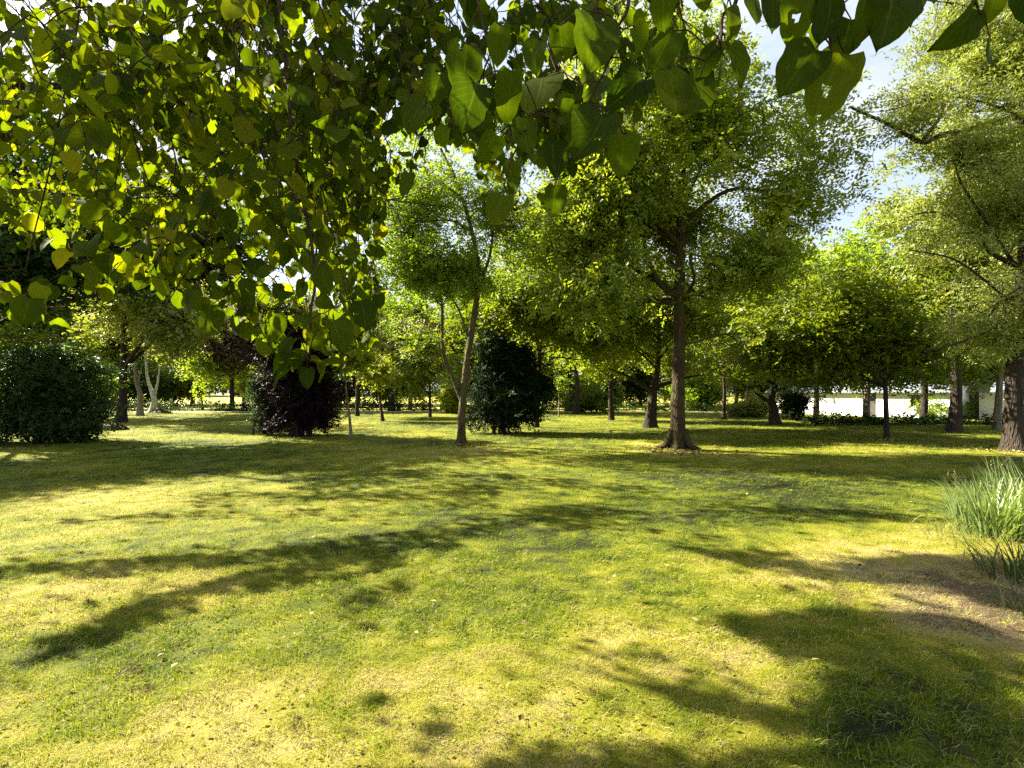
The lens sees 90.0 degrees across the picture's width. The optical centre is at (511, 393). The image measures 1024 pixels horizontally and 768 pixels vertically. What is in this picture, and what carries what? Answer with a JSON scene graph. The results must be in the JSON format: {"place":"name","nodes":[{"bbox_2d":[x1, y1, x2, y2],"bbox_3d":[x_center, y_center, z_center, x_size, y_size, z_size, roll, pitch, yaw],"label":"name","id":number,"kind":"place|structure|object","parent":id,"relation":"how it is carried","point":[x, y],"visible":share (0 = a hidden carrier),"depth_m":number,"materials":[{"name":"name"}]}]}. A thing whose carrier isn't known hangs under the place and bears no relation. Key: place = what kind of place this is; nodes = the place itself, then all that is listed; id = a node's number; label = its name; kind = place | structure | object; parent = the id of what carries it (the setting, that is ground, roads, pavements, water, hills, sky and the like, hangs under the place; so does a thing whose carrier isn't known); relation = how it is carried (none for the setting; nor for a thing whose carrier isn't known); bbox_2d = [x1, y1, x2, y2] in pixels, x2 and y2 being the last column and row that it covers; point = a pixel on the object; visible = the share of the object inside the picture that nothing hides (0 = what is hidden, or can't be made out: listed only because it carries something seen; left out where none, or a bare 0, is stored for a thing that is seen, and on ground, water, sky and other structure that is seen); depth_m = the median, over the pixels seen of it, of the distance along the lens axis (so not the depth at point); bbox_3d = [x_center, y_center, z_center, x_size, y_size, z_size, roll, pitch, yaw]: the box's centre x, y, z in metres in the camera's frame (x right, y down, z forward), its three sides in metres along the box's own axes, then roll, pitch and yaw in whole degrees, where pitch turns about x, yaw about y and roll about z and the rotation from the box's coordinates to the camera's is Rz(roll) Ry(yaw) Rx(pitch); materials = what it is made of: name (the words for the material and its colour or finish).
{"place":"outdoors","nodes":[
{"label":"outdoors","id":0,"kind":"place"},
{"bbox_2d":[64,409,726,412],"bbox_3d":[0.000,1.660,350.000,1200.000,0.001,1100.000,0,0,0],"label":"ground","id":1,"kind":"structure","parent":0,"point":[409,410],"depth_m":44.97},
{"bbox_2d":[0,276,112,352],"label":"broadleaf tree","id":2,"kind":"object","parent":1,"relation":"on","point":[58,336],"visible":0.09,"depth_m":32.45,"materials":[{"name":"green plant"}]},
{"bbox_2d":[75,373,145,409],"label":"thicket","id":3,"kind":"object","parent":1,"relation":"on","point":[115,397],"visible":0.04,"depth_m":50.01,"materials":[{"name":"green plant"}]},
{"bbox_2d":[64,310,177,375],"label":"broadleaf tree","id":4,"kind":"object","parent":1,"relation":"on","point":[111,352],"visible":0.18,"depth_m":63.28,"materials":[{"name":"green plant"}]},
{"bbox_2d":[97,355,176,406],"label":"thicket","id":5,"kind":"object","parent":1,"relation":"on","point":[132,392],"visible":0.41,"depth_m":57.42,"materials":[{"name":"green plant"}]},
{"bbox_2d":[61,279,246,422],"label":"walnut tree","id":6,"kind":"object","parent":1,"relation":"on","point":[170,332],"visible":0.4,"depth_m":26.84,"materials":[{"name":"green plant"}]},
{"bbox_2d":[129,279,226,407],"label":"broadleaf tree","id":7,"kind":"object","parent":1,"relation":"on","point":[192,401],"visible":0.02,"depth_m":55.47,"materials":[{"name":"green plant"}]},
{"bbox_2d":[151,361,229,405],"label":"thicket","id":8,"kind":"object","parent":1,"relation":"on","point":[183,388],"visible":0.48,"depth_m":61.32,"materials":[{"name":"green plant"}]},
{"bbox_2d":[172,346,246,409],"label":"sycamore tree","id":9,"kind":"object","parent":1,"relation":"on","point":[206,374],"visible":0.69,"depth_m":46.30,"materials":[{"name":"green plant"}]},
{"bbox_2d":[169,303,260,401],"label":"broadleaf tree","id":10,"kind":"object","parent":1,"relation":"on","point":[238,374],"visible":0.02,"depth_m":66.99,"materials":[{"name":"green plant"}]},
{"bbox_2d":[194,294,278,410],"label":"plum tree","id":11,"kind":"object","parent":1,"relation":"on","point":[229,342],"visible":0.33,"depth_m":46.43,"materials":[{"name":"purple plant"}]},
{"bbox_2d":[221,365,277,400],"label":"thicket","id":12,"kind":"object","parent":1,"relation":"on","point":[240,388],"visible":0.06,"depth_m":55.45,"materials":[{"name":"green plant"}]},
{"bbox_2d":[86,396,440,410],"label":"hedge","id":13,"kind":"object","parent":1,"relation":"on","point":[166,405],"visible":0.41,"depth_m":47.34,"materials":[{"name":"green plant"}]},
{"bbox_2d":[231,278,337,366],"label":"broadleaf tree","id":14,"kind":"object","parent":1,"relation":"on","point":[273,302],"visible":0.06,"depth_m":48.47,"materials":[{"name":"green plant"}]},
{"bbox_2d":[323,370,376,406],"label":"thicket","id":15,"kind":"object","parent":1,"relation":"on","point":[351,393],"visible":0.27,"depth_m":57.31,"materials":[{"name":"green plant"}]},
{"bbox_2d":[321,340,390,437],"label":"sapling","id":16,"kind":"object","parent":1,"relation":"on","point":[367,361],"visible":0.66,"depth_m":18.55,"materials":[{"name":"green plant"}]},
{"bbox_2d":[330,291,400,403],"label":"broadleaf tree","id":17,"kind":"object","parent":1,"relation":"on","point":[354,376],"visible":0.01,"depth_m":67.96,"materials":[{"name":"green plant"}]},
{"bbox_2d":[53,337,743,396],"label":"treeline","id":18,"kind":"object","parent":1,"relation":"on","point":[238,394],"visible":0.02,"depth_m":128.09,"materials":[{"name":"green plant"}]},
{"bbox_2d":[355,369,442,405],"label":"thicket","id":19,"kind":"object","parent":1,"relation":"on","point":[384,396],"visible":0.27,"depth_m":59.44,"materials":[{"name":"green plant"}]},
{"bbox_2d":[372,310,446,410],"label":"plum tree","id":20,"kind":"object","parent":1,"relation":"on","point":[391,405],"visible":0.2,"depth_m":44.43,"materials":[{"name":"green plant"}]},
{"bbox_2d":[376,281,458,409],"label":"broadleaf tree","id":21,"kind":"object","parent":1,"relation":"on","point":[420,311],"visible":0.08,"depth_m":50.12,"materials":[{"name":"green plant"}]},
{"bbox_2d":[434,373,471,413],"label":"elder bush","id":22,"kind":"object","parent":1,"relation":"on","point":[447,399],"visible":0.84,"depth_m":40.91,"materials":[{"name":"green plant"}]},
{"bbox_2d":[424,297,545,388],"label":"broadleaf tree","id":23,"kind":"object","parent":1,"relation":"on","point":[456,345],"visible":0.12,"depth_m":44.34,"materials":[{"name":"green plant"}]},
{"bbox_2d":[518,342,579,410],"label":"elm tree","id":24,"kind":"object","parent":1,"relation":"on","point":[570,376],"visible":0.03,"depth_m":47.16,"materials":[{"name":"green plant"}]},
{"bbox_2d":[516,333,585,379],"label":"broadleaf tree","id":25,"kind":"object","parent":1,"relation":"on","point":[551,369],"visible":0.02,"depth_m":62.00,"materials":[{"name":"green plant"}]},
{"bbox_2d":[541,370,600,406],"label":"thicket","id":26,"kind":"object","parent":1,"relation":"on","point":[580,383],"visible":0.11,"depth_m":57.17,"materials":[{"name":"green plant"}]},
{"bbox_2d":[544,320,688,419],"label":"ash tree","id":27,"kind":"object","parent":1,"relation":"on","point":[614,365],"visible":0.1,"depth_m":31.01,"materials":[{"name":"green plant"}]},
{"bbox_2d":[587,364,670,405],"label":"thicket","id":28,"kind":"object","parent":1,"relation":"on","point":[633,389],"visible":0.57,"depth_m":59.40,"materials":[{"name":"green plant"}]},
{"bbox_2d":[572,357,711,403],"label":"broadleaf tree","id":29,"kind":"object","parent":1,"relation":"on","point":[621,364],"visible":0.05,"depth_m":59.38,"materials":[{"name":"green plant"}]},
{"bbox_2d":[540,398,760,410],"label":"hedge","id":30,"kind":"object","parent":1,"relation":"on","point":[634,403],"visible":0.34,"depth_m":47.38,"materials":[{"name":"green plant"}]},
{"bbox_2d":[634,274,727,409],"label":"broadleaf tree","id":31,"kind":"object","parent":1,"relation":"on","point":[665,368],"visible":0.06,"depth_m":49.93,"materials":[{"name":"green plant"}]},
{"bbox_2d":[657,377,722,403],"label":"thicket","id":32,"kind":"object","parent":1,"relation":"on","point":[667,396],"visible":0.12,"depth_m":61.57,"materials":[{"name":"green plant"}]},
{"bbox_2d":[662,367,743,410],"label":"elder bush","id":33,"kind":"object","parent":1,"relation":"on","point":[704,392],"visible":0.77,"depth_m":48.50,"materials":[{"name":"green plant"}]},
{"bbox_2d":[697,302,737,402],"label":"broadleaf tree","id":34,"kind":"object","parent":1,"relation":"on","point":[726,379],"visible":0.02,"depth_m":62.87,"materials":[{"name":"green plant"}]},
{"bbox_2d":[711,350,753,400],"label":"pear tree","id":35,"kind":"object","parent":1,"relation":"on","point":[745,399],"depth_m":43.89,"materials":[{"name":"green plant"}]},
{"bbox_2d":[722,373,773,401],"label":"thicket","id":36,"kind":"object","parent":1,"relation":"on","point":[737,391],"visible":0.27,"depth_m":57.49,"materials":[{"name":"green plant"}]},
{"bbox_2d":[695,233,839,418],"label":"golden tree","id":37,"kind":"object","parent":1,"relation":"on","point":[816,410],"visible":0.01,"depth_m":31.79,"materials":[{"name":"green plant"}]},
{"bbox_2d":[774,196,960,421],"bbox_3d":[17.761,-3.932,26.004,10.394,11.202,8.451,0,0,0],"label":"lime green tree","id":38,"kind":"object","parent":1,"relation":"on","point":[860,244],"visible":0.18,"depth_m":24.87,"materials":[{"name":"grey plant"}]},
{"bbox_2d":[765,381,972,418],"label":"white house","id":39,"kind":"structure","parent":1,"relation":"on","point":[845,401],"depth_m":35.73,"materials":[{"name":"paint"}]},
{"bbox_2d":[870,393,875,415],"bbox_3d":[25.370,0.735,36.265,0.110,1.730,0.860,0,0,-27],"label":"door","id":40,"kind":"structure","parent":39,"relation":"in","point":[872,400],"depth_m":36.07,"materials":[{"name":"beige glass"}]},
{"bbox_2d":[911,395,920,405],"bbox_3d":[26.695,0.450,33.685,0.070,0.700,0.690,0,0,-27],"label":"window","id":41,"kind":"structure","parent":39,"relation":"in","point":[913,397],"depth_m":33.74,"materials":[{"name":"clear glass"}]},
{"bbox_2d":[859,98,1017,432],"bbox_3d":[17.883,-4.963,20.711,7.230,13.279,6.566,0,0,0],"label":"broadleaf tree","id":42,"kind":"object","parent":1,"relation":"on","point":[954,423],"visible":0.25,"depth_m":20.61,"materials":[{"name":"green plant"}]},
{"bbox_2d":[966,372,1004,418],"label":"outbuilding","id":43,"kind":"structure","parent":1,"relation":"on","point":[985,404],"depth_m":32.15,"materials":[{"name":"paint"}]},
{"bbox_2d":[969,392,978,418],"bbox_3d":[29.453,0.735,32.849,0.110,1.730,0.860,0,0,-27],"label":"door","id":44,"kind":"structure","parent":43,"relation":"in","point":[976,400],"depth_m":32.64,"materials":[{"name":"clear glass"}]},
{"bbox_2d":[112,411,720,411],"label":"track","id":45,"kind":"structure","parent":0,"point":[419,411],"depth_m":44.91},
{"bbox_2d":[115,395,743,408],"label":"field","id":46,"kind":"structure","parent":0,"point":[223,398],"depth_m":80.35,"materials":[{"name":"green plant"}]},
{"bbox_2d":[436,367,478,394],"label":"thicket","id":47,"kind":"object","parent":46,"relation":"on","point":[471,382],"visible":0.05,"depth_m":55.26,"materials":[{"name":"green plant"}]},
{"bbox_2d":[0,0,1022,394],"label":"sky","id":48,"kind":"structure","parent":0,"point":[772,45],"materials":[{"name":"white"}]},
{"bbox_2d":[0,412,1023,767],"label":"lawn","id":49,"kind":"structure","parent":0,"point":[616,639],"depth_m":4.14,"materials":[{"name":"green plant"}]},
{"bbox_2d":[0,321,136,445],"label":"hornbeam bush","id":50,"kind":"object","parent":49,"relation":"on","point":[41,390],"visible":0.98,"depth_m":16.35,"materials":[{"name":"green plant"}]},
{"bbox_2d":[96,422,129,430],"bbox_3d":[-17.636,1.466,22.469,1.515,0.446,1.102,0,0,0],"label":"brush heap","id":51,"kind":"object","parent":49,"relation":"on","point":[120,426],"visible":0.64,"depth_m":22.29,"materials":[{"name":"grey"}]},
{"bbox_2d":[69,284,210,415],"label":"alder tree","id":52,"kind":"object","parent":49,"relation":"on","point":[140,408],"visible":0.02,"depth_m":36.36,"materials":[{"name":"green plant"}]},
{"bbox_2d":[0,116,302,340],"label":"beech tree","id":53,"kind":"object","parent":49,"relation":"on","point":[40,264],"visible":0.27,"depth_m":16.56,"materials":[{"name":"green plant"}]},
{"bbox_2d":[147,410,172,413],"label":"brush heap","id":54,"kind":"object","parent":49,"relation":"on","point":[159,411],"visible":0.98,"depth_m":41.02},
{"bbox_2d":[127,284,221,411],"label":"birch tree","id":55,"kind":"object","parent":49,"relation":"on","point":[153,393],"visible":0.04,"depth_m":41.94,"materials":[{"name":"white plant"}]},
{"bbox_2d":[241,372,287,434],"bbox_3d":[-9.607,0.318,20.067,1.846,2.732,1.936,0,0,-29],"label":"laurel shrub","id":56,"kind":"object","parent":49,"relation":"on","point":[264,402],"visible":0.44,"depth_m":19.70,"materials":[{"name":"green plant"}]},
{"bbox_2d":[224,304,364,438],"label":"copper beech","id":57,"kind":"object","parent":49,"relation":"on","point":[298,409],"visible":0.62,"depth_m":18.78,"materials":[{"name":"purple plant"}]},
{"bbox_2d":[318,290,410,415],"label":"elm tree","id":58,"kind":"object","parent":49,"relation":"on","point":[357,411],"visible":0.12,"depth_m":35.98,"materials":[{"name":"green plant"}]},
{"bbox_2d":[343,351,402,420],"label":"sapling","id":59,"kind":"object","parent":49,"relation":"on","point":[376,378],"visible":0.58,"depth_m":29.47,"materials":[{"name":"green plant"}]},
{"bbox_2d":[376,322,471,416],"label":"hazel tree","id":60,"kind":"object","parent":49,"relation":"on","point":[418,365],"visible":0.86,"depth_m":33.58,"materials":[{"name":"green plant"}]},
{"bbox_2d":[341,14,551,443],"bbox_3d":[-2.046,-4.594,16.223,6.737,12.624,5.787,0,0,38],"label":"robinia tree","id":61,"kind":"object","parent":49,"relation":"on","point":[423,270],"visible":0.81,"depth_m":15.57,"materials":[{"name":"green plant"}]},
{"bbox_2d":[457,323,562,434],"bbox_3d":[-0.058,-0.518,20.553,4.416,4.841,4.482,0,0,0],"label":"holly bush","id":62,"kind":"object","parent":49,"relation":"on","point":[504,397],"visible":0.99,"depth_m":20.33,"materials":[{"name":"green plant"}]},
{"bbox_2d":[0,0,1023,389],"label":"lime tree","id":63,"kind":"object","parent":49,"relation":"on","point":[316,142],"visible":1,"depth_m":1.70,"materials":[{"name":"green plant"}]},
{"bbox_2d":[435,170,643,427],"bbox_3d":[0.950,-4.583,22.834,8.766,12.502,8.832,0,0,42],"label":"maple tree","id":64,"kind":"object","parent":49,"relation":"on","point":[509,312],"visible":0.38,"depth_m":21.05,"materials":[{"name":"green plant"}]},
{"bbox_2d":[554,372,573,416],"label":"sapling","id":65,"kind":"object","parent":49,"relation":"on","point":[563,384],"visible":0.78,"depth_m":35.38,"materials":[{"name":"green plant"}]},
{"bbox_2d":[509,254,625,413],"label":"broadleaf tree","id":66,"kind":"object","parent":49,"relation":"on","point":[576,408],"visible":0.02,"depth_m":39.89,"materials":[{"name":"green plant"}]},
{"bbox_2d":[555,378,630,412],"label":"elder bush","id":67,"kind":"object","parent":49,"relation":"on","point":[591,400],"visible":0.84,"depth_m":41.52,"materials":[{"name":"green plant"}]},
{"bbox_2d":[529,246,764,427],"bbox_3d":[6.298,-2.676,24.198,10.160,8.771,8.844,0,0,35],"label":"spreading tree","id":68,"kind":"object","parent":49,"relation":"on","point":[654,328],"visible":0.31,"depth_m":23.14,"materials":[{"name":"green plant"}]},
{"bbox_2d":[480,0,887,451],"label":"oak tree","id":69,"kind":"object","parent":49,"relation":"on","point":[610,222],"visible":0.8,"depth_m":13.61,"materials":[{"name":"green plant"}]},
{"bbox_2d":[686,325,743,419],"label":"pear tree","id":70,"kind":"object","parent":49,"relation":"on","point":[723,417],"visible":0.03,"depth_m":31.15,"materials":[{"name":"green plant"}]},
{"bbox_2d":[707,390,781,417],"bbox_3d":[16.283,0.838,34.784,6.126,2.303,2.570,0,0,0],"label":"olive bush","id":71,"kind":"object","parent":49,"relation":"on","point":[750,407],"visible":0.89,"depth_m":34.48,"materials":[{"name":"green plant"}]},
{"bbox_2d":[685,240,880,424],"bbox_3d":[13.930,-2.999,26.195,9.984,9.517,9.004,0,0,43],"label":"forked tree","id":72,"kind":"object","parent":49,"relation":"on","point":[774,417],"visible":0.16,"depth_m":26.43,"materials":[{"name":"green plant"}]},
{"bbox_2d":[766,380,817,419],"bbox_3d":[16.707,0.316,30.596,2.797,3.154,2.307,0,0,0],"label":"yew bush","id":73,"kind":"object","parent":49,"relation":"on","point":[793,407],"visible":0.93,"depth_m":30.29,"materials":[{"name":"green plant"}]},
{"bbox_2d":[717,249,985,437],"bbox_3d":[11.608,-1.557,18.091,8.286,6.440,7.424,0,0,18],"label":"young maple","id":74,"kind":"object","parent":49,"relation":"on","point":[843,329],"visible":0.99,"depth_m":17.40,"materials":[{"name":"green plant"}]},
{"bbox_2d":[798,411,1002,425],"bbox_3d":[20.915,1.415,26.450,11.688,1.402,3.019,0,0,0],"label":"hedge","id":75,"kind":"object","parent":49,"relation":"on","point":[928,419],"visible":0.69,"depth_m":26.34,"materials":[{"name":"green plant"}]},
{"bbox_2d":[819,224,1005,417],"bbox_3d":[23.291,-4.425,29.552,9.673,12.189,11.052,0,0,-44],"label":"thick trunk tree","id":76,"kind":"object","parent":49,"relation":"on","point":[893,384],"visible":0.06,"depth_m":28.42,"materials":[{"name":"green plant"}]},
{"bbox_2d":[808,0,1023,451],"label":"broadleaf tree","id":77,"kind":"object","parent":49,"relation":"on","point":[991,158],"visible":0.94,"depth_m":13.47,"materials":[{"name":"green plant"}]},
{"bbox_2d":[893,387,983,417],"bbox_3d":[27.496,0.667,33.051,5.546,2.309,2.881,0,0,0],"label":"laurel shrub","id":78,"kind":"object","parent":49,"relation":"on","point":[969,411],"visible":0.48,"depth_m":32.55,"materials":[{"name":"green plant"}]},
{"bbox_2d":[890,509,1023,549],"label":"dry thatch","id":79,"kind":"object","parent":49,"relation":"on","point":[954,528],"visible":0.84,"depth_m":5.69,"materials":[{"name":"yellow plant"}]},
{"bbox_2d":[907,244,1016,429],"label":"alder tree","id":80,"kind":"object","parent":49,"relation":"on","point":[997,419],"visible":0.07,"depth_m":22.73,"materials":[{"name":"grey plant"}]},
{"bbox_2d":[908,468,1023,543],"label":"sword leaf plant","id":81,"kind":"object","parent":49,"relation":"on","point":[1010,517],"visible":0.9,"depth_m":5.83,"materials":[{"name":"green plant"}]},
{"bbox_2d":[934,528,1023,586],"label":"sword leaf plant","id":82,"kind":"object","parent":49,"relation":"on","point":[1005,566],"visible":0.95,"depth_m":4.52,"materials":[{"name":"green plant"}]},
{"bbox_2d":[961,566,1023,619],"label":"sword leaf plant","id":83,"kind":"object","parent":49,"relation":"on","point":[1012,596],"visible":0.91,"depth_m":3.90,"materials":[{"name":"green plant"}]},
{"bbox_2d":[971,448,1023,512],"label":"sword leaf plant","id":84,"kind":"object","parent":49,"relation":"on","point":[997,481],"visible":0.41,"depth_m":6.37,"materials":[{"name":"green plant"}]}
]}

